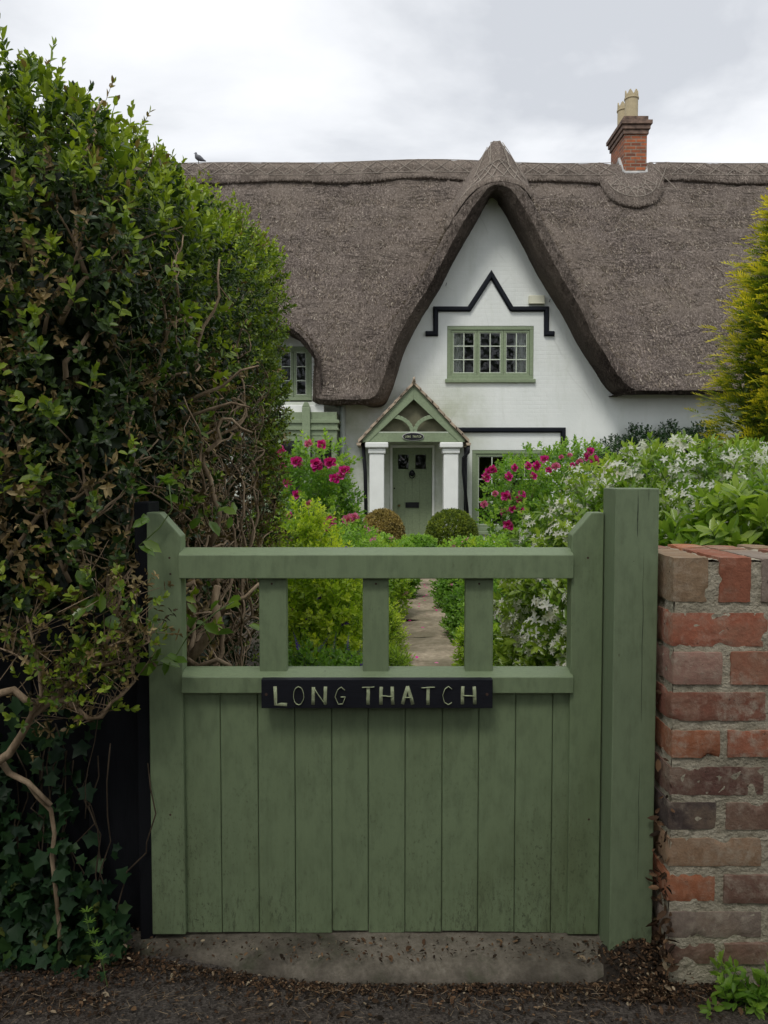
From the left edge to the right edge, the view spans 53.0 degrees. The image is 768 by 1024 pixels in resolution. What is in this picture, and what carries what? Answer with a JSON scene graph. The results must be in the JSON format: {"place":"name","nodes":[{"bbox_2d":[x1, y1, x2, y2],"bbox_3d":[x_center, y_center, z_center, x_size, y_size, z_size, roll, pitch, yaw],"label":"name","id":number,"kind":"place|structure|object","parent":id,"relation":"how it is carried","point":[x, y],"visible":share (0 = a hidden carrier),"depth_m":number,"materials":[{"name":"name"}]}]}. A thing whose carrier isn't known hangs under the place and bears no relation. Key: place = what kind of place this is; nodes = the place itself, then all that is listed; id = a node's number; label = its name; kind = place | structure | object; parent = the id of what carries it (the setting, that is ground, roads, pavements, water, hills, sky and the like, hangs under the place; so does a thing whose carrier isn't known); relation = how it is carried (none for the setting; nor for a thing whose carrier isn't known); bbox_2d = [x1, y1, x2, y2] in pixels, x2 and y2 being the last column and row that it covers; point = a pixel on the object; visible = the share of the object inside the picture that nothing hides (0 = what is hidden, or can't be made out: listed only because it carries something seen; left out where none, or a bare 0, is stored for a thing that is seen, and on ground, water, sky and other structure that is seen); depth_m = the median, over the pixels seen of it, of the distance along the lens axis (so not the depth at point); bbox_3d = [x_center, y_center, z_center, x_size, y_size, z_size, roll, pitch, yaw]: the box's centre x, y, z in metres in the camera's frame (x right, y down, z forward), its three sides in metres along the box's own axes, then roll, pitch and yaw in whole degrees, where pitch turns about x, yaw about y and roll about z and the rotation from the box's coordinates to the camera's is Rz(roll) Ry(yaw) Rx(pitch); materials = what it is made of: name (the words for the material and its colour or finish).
{"place":"outdoors","nodes":[
{"label":"outdoors","id":0,"kind":"place"},
{"bbox_2d":[17,546,450,951],"bbox_3d":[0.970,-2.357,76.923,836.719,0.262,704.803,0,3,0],"label":"ground","id":1,"kind":"structure","parent":0,"point":[250,663],"depth_m":5.65,"materials":[{"name":"soil"}]},
{"bbox_2d":[0,613,140,942],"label":"black fence","id":2,"kind":"object","parent":1,"relation":"on","point":[118,730],"visible":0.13,"depth_m":1.94,"materials":[{"name":"black wood"}]},
{"bbox_2d":[0,688,156,981],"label":"ivy","id":3,"kind":"object","parent":2,"relation":"attached to","point":[34,877],"visible":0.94,"depth_m":1.86,"materials":[{"name":"green plant"}]},
{"bbox_2d":[0,13,299,954],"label":"box hedge","id":4,"kind":"object","parent":1,"relation":"on","point":[124,321],"visible":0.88,"depth_m":2.04,"materials":[{"name":"green plant"}]},
{"bbox_2d":[242,512,303,590],"bbox_3d":[-1.173,0.453,8.516,1.024,0.938,1.052,-1,3,-20],"label":"border shrub","id":5,"kind":"object","parent":1,"relation":"on","point":[277,531],"depth_m":8.37,"materials":[{"name":"green plant"}]},
{"bbox_2d":[258,496,344,651],"bbox_3d":[-0.556,0.446,5.226,0.684,1.116,0.643,0,3,0],"label":"spiraea","id":6,"kind":"object","parent":1,"relation":"on","point":[301,528],"visible":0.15,"depth_m":5.12,"materials":[{"name":"green plant"}]},
{"bbox_2d":[255,529,362,661],"bbox_3d":[-0.371,0.558,4.223,0.708,0.933,0.678,0,3,0],"label":"spiraea","id":7,"kind":"object","parent":1,"relation":"on","point":[311,602],"visible":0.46,"depth_m":4.08,"materials":[{"name":"green plant"}]},
{"bbox_2d":[288,634,336,665],"bbox_3d":[-0.354,0.773,3.327,0.485,0.547,0.513,-1,3,-11],"label":"catmint","id":8,"kind":"object","parent":1,"relation":"on","point":[297,660],"visible":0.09,"depth_m":3.32,"materials":[{"name":"green plant"}]},
{"bbox_2d":[269,427,374,545],"bbox_3d":[-0.548,0.153,6.487,0.944,1.728,0.899,0,3,0],"label":"rose bush","id":9,"kind":"object","parent":1,"relation":"on","point":[320,484],"visible":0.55,"depth_m":6.34,"materials":[{"name":"green plant"}]},
{"bbox_2d":[48,924,603,986],"bbox_3d":[-0.080,1.089,2.034,1.560,0.093,0.515,0,3,0],"label":"doorstep slab","id":10,"kind":"structure","parent":1,"relation":"on","point":[481,966],"depth_m":1.85,"materials":[{"name":"concrete"}]},
{"bbox_2d":[134,501,158,938],"bbox_3d":[-0.591,0.541,1.945,0.036,1.135,0.090,0,3,0],"label":"black post","id":11,"kind":"object","parent":10,"relation":"on","point":[143,726],"visible":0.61,"depth_m":1.90,"materials":[{"name":"black wood"}]},
{"bbox_2d":[296,635,362,665],"bbox_3d":[-0.160,0.790,3.358,0.520,0.532,0.595,0,3,0],"label":"catmint","id":12,"kind":"object","parent":1,"relation":"on","point":[341,658],"visible":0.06,"depth_m":3.38,"materials":[{"name":"green plant"}]},
{"bbox_2d":[312,517,394,620],"bbox_3d":[-0.305,0.521,5.854,0.796,0.967,0.757,0,3,0],"label":"border perennial","id":13,"kind":"object","parent":1,"relation":"on","point":[364,540],"visible":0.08,"depth_m":5.76,"materials":[{"name":"green plant"}]},
{"bbox_2d":[348,528,403,546],"bbox_3d":[-0.218,0.544,9.039,0.905,0.729,0.849,2,3,30],"label":"aquilegia","id":14,"kind":"object","parent":1,"relation":"on","point":[388,537],"visible":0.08,"depth_m":8.94,"materials":[{"name":"green plant"}]},
{"bbox_2d":[359,508,405,541],"bbox_3d":[-0.022,0.351,12.630,0.785,0.855,0.777,0,3,0],"label":"topiary ball","id":15,"kind":"object","parent":1,"relation":"on","point":[386,520],"visible":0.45,"depth_m":12.40,"materials":[{"name":"brown plant"}]},
{"bbox_2d":[354,597,411,654],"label":"border perennial","id":16,"kind":"object","parent":1,"relation":"on","point":[394,625],"visible":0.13,"depth_m":4.58,"materials":[{"name":"green plant"}]},
{"bbox_2d":[353,534,413,615],"bbox_3d":[-0.121,0.582,6.433,0.780,0.802,0.725,0,3,0],"label":"border perennial","id":17,"kind":"object","parent":1,"relation":"on","point":[402,588],"visible":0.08,"depth_m":6.31,"materials":[{"name":"green plant"}]},
{"bbox_2d":[362,641,414,665],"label":"border perennial","id":18,"kind":"object","parent":1,"relation":"on","point":[397,657],"visible":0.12,"depth_m":3.89,"materials":[{"name":"green plant"}]},
{"bbox_2d":[233,544,546,665],"bbox_3d":[0.362,0.824,8.430,9.923,0.506,12.010,0,3,0],"label":"ground cover","id":19,"kind":"object","parent":1,"relation":"on","point":[305,639],"depth_m":5.29,"materials":[{"name":"green plant"}]},
{"bbox_2d":[390,539,414,546],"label":"border shrub","id":20,"kind":"object","parent":1,"relation":"on","point":[406,543],"visible":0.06,"depth_m":10.35,"materials":[{"name":"green plant"}]},
{"bbox_2d":[387,545,421,598],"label":"border perennial","id":21,"kind":"object","parent":1,"relation":"on","point":[414,583],"visible":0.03,"depth_m":7.54,"materials":[{"name":"green plant"}]},
{"bbox_2d":[401,532,438,546],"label":"border shrub","id":22,"kind":"object","parent":1,"relation":"on","point":[420,540],"visible":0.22,"depth_m":10.72,"materials":[{"name":"green plant"}]},
{"bbox_2d":[427,579,463,608],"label":"border perennial","id":23,"kind":"object","parent":1,"relation":"on","point":[441,586],"visible":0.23,"depth_m":6.87,"materials":[{"name":"green plant"}]},
{"bbox_2d":[130,89,767,542],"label":"thatched cottage","id":24,"kind":"structure","parent":1,"relation":"on","point":[598,285],"depth_m":15.00,"materials":[{"name":"white paint"}]},
{"bbox_2d":[194,152,205,161],"bbox_3d":[-4.295,-8.258,17.951,0.288,0.261,0.136,0,3,0],"label":"pigeon","id":25,"kind":"object","parent":24,"relation":"on","point":[198,158],"visible":0.97,"depth_m":17.91,"materials":[{"name":"grey"}]},
{"bbox_2d":[261,347,311,400],"bbox_3d":[-1.902,-2.684,14.940,1.009,1.034,0.090,0,3,0],"label":"window","id":26,"kind":"structure","parent":24,"relation":"in","point":[293,352],"depth_m":14.92,"materials":[{"name":"green paint"}]},
{"bbox_2d":[253,402,339,533],"bbox_3d":[-1.679,-0.701,14.665,1.682,2.719,0.634,0,3,0],"label":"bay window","id":27,"kind":"structure","parent":24,"relation":"in","point":[311,419],"depth_m":14.39,"materials":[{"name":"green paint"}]},
{"bbox_2d":[393,448,431,535],"bbox_3d":[0.552,-0.342,15.058,0.766,1.825,0.106,0,3,0],"label":"door","id":28,"kind":"structure","parent":24,"relation":"in","point":[412,487],"depth_m":15.06,"materials":[{"name":"green paint"}]},
{"bbox_2d":[454,334,462,371],"bbox_3d":[1.429,-3.085,15.022,0.220,0.867,0.053,0,3,0],"label":"curtain","id":29,"kind":"object","parent":24,"relation":"hanging from","point":[458,352],"visible":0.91,"depth_m":15.02,"materials":[{"name":"fabric"}]},
{"bbox_2d":[445,326,535,382],"bbox_3d":[2.054,-3.045,14.908,1.745,1.089,0.180,0,3,0],"label":"window","id":30,"kind":"structure","parent":24,"relation":"in","point":[476,376],"depth_m":14.89,"materials":[{"name":"green paint"}]},
{"bbox_2d":[472,450,544,534],"bbox_3d":[2.424,-0.382,15.034,1.494,1.647,0.180,0,3,0],"label":"window","id":31,"kind":"structure","parent":24,"relation":"in","point":[482,528],"depth_m":15.00,"materials":[{"name":"green paint"}]},
{"bbox_2d":[513,334,525,371],"bbox_3d":[2.660,-3.085,15.022,0.260,0.867,0.053,0,3,0],"label":"curtain","id":32,"kind":"object","parent":24,"relation":"hanging from","point":[521,352],"visible":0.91,"depth_m":15.02,"materials":[{"name":"fabric"}]},
{"bbox_2d":[439,583,463,638],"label":"border perennial","id":33,"kind":"object","parent":1,"relation":"on","point":[452,620],"visible":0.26,"depth_m":5.61,"materials":[{"name":"green plant"}]},
{"bbox_2d":[425,508,478,546],"bbox_3d":[1.109,0.349,12.636,0.909,0.858,0.894,0,3,0],"label":"topiary ball","id":34,"kind":"object","parent":1,"relation":"on","point":[465,522],"visible":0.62,"depth_m":12.36,"materials":[{"name":"green plant"}]},
{"bbox_2d":[437,533,485,546],"bbox_3d":[0.893,0.589,8.425,0.755,0.721,0.737,-1,3,-23],"label":"aquilegia","id":35,"kind":"object","parent":1,"relation":"on","point":[460,542],"visible":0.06,"depth_m":8.37,"materials":[{"name":"green plant"}]},
{"bbox_2d":[450,623,511,665],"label":"border perennial","id":36,"kind":"object","parent":1,"relation":"on","point":[459,635],"visible":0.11,"depth_m":4.54,"materials":[{"name":"green plant"}]},
{"bbox_2d":[458,534,512,546],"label":"border perennial","id":37,"kind":"object","parent":1,"relation":"on","point":[473,542],"depth_m":7.05,"materials":[{"name":"green plant"}]},
{"bbox_2d":[454,579,529,634],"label":"border perennial","id":38,"kind":"object","parent":1,"relation":"on","point":[460,605],"visible":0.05,"depth_m":5.01,"materials":[{"name":"green plant"}]},
{"bbox_2d":[455,529,566,622],"bbox_3d":[1.014,0.569,5.811,0.987,0.880,0.932,0,3,0],"label":"border perennial","id":39,"kind":"object","parent":1,"relation":"on","point":[488,543],"visible":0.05,"depth_m":5.85,"materials":[{"name":"green plant"}]},
{"bbox_2d":[508,511,550,532],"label":"border shrub","id":40,"kind":"object","parent":1,"relation":"on","point":[518,528],"visible":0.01,"depth_m":10.06,"materials":[{"name":"green plant"}]},
{"bbox_2d":[474,434,624,546],"bbox_3d":[1.645,0.111,7.519,1.785,1.769,1.152,-1,3,-18],"label":"rose bush","id":41,"kind":"object","parent":1,"relation":"on","point":[520,496],"visible":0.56,"depth_m":7.25,"materials":[{"name":"green plant"}]},
{"bbox_2d":[598,488,658,950],"bbox_3d":[0.586,0.513,1.856,0.102,1.141,0.100,0,3,0],"label":"gate post","id":42,"kind":"object","parent":1,"relation":"on","point":[629,613],"visible":0.85,"depth_m":1.81,"materials":[{"name":"green paint"}]},
{"bbox_2d":[147,512,603,933],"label":"garden gate","id":43,"kind":"structure","parent":42,"relation":"attached to","point":[376,792],"depth_m":1.90,"materials":[{"name":"green paint"}]},
{"bbox_2d":[493,429,767,665],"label":"mexican orange bush","id":44,"kind":"object","parent":1,"relation":"on","point":[533,633],"visible":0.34,"depth_m":2.89,"materials":[{"name":"green plant"}]},
{"bbox_2d":[596,940,670,987],"bbox_3d":[0.596,1.066,1.799,0.392,0.108,0.294,0,3,0],"label":"soil heap","id":45,"kind":"object","parent":1,"relation":"on","point":[610,969],"visible":0.21,"depth_m":1.81,"materials":[{"name":"brown soil"}]},
{"bbox_2d":[592,419,726,495],"bbox_3d":[5.177,-0.543,14.615,2.770,2.490,0.942,0,3,0],"label":"shrub","id":46,"kind":"object","parent":1,"relation":"on","point":[657,434],"visible":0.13,"depth_m":14.59,"materials":[{"name":"green plant"}]},
{"bbox_2d":[652,544,767,985],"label":"brick wall","id":47,"kind":"structure","parent":1,"relation":"on","point":[711,728],"depth_m":1.76,"materials":[{"name":"red brick"}]},
{"bbox_2d":[646,690,678,975],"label":"caught leaves","id":48,"kind":"object","parent":47,"relation":"attached to","point":[660,937],"visible":0.98,"depth_m":1.78,"materials":[{"name":"brown plant"}]},
{"bbox_2d":[658,466,767,546],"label":"glossy shrub","id":49,"kind":"object","parent":1,"relation":"on","point":[741,507],"visible":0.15,"depth_m":2.39,"materials":[{"name":"green plant"}]},
{"bbox_2d":[684,188,767,529],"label":"golden conifer","id":50,"kind":"object","parent":1,"relation":"on","point":[752,415],"visible":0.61,"depth_m":5.59,"materials":[{"name":"yellow plant"}]},
{"bbox_2d":[0,955,767,1023],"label":"lane","id":51,"kind":"structure","parent":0,"point":[315,1014],"depth_m":1.71,"materials":[{"name":"grey asphalt"}]},
{"bbox_2d":[80,906,107,987],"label":"cleavers","id":52,"kind":"object","parent":51,"relation":"on","point":[101,957],"visible":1,"depth_m":1.75,"materials":[{"name":"green plant"}]},
{"bbox_2d":[1,984,763,1023],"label":"twig litter","id":53,"kind":"object","parent":51,"relation":"on","point":[358,1002],"visible":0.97,"depth_m":1.71,"materials":[{"name":"brown plant"}]},
{"bbox_2d":[0,926,767,1023],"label":"leaf litter","id":54,"kind":"object","parent":51,"relation":"on","point":[664,988],"visible":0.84,"depth_m":1.76,"materials":[{"name":"brown plant"}]},
{"bbox_2d":[698,950,747,1019],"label":"lane weed","id":55,"kind":"object","parent":51,"relation":"on","point":[728,985],"visible":1,"depth_m":1.71,"materials":[{"name":"green plant"}]},
{"bbox_2d":[725,955,767,1006],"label":"lane weed","id":56,"kind":"object","parent":51,"relation":"on","point":[760,977],"visible":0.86,"depth_m":1.71,"materials":[{"name":"green plant"}]},
{"bbox_2d":[732,974,767,1019],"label":"lane weed","id":57,"kind":"object","parent":51,"relation":"on","point":[758,1007],"visible":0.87,"depth_m":1.70,"materials":[{"name":"green plant"}]},
{"bbox_2d":[0,0,767,163],"label":"sky","id":58,"kind":"structure","parent":0,"point":[221,80],"materials":[{"name":"white"}]},
{"bbox_2d":[398,579,463,665],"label":"path","id":59,"kind":"structure","parent":0,"point":[432,647],"depth_m":5.74,"materials":[{"name":"stone"}]},
{"bbox_2d":[409,584,437,662],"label":"fallen petals","id":60,"kind":"object","parent":59,"relation":"on","point":[423,627],"visible":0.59,"depth_m":6.67,"materials":[{"name":"plant"}]}
]}

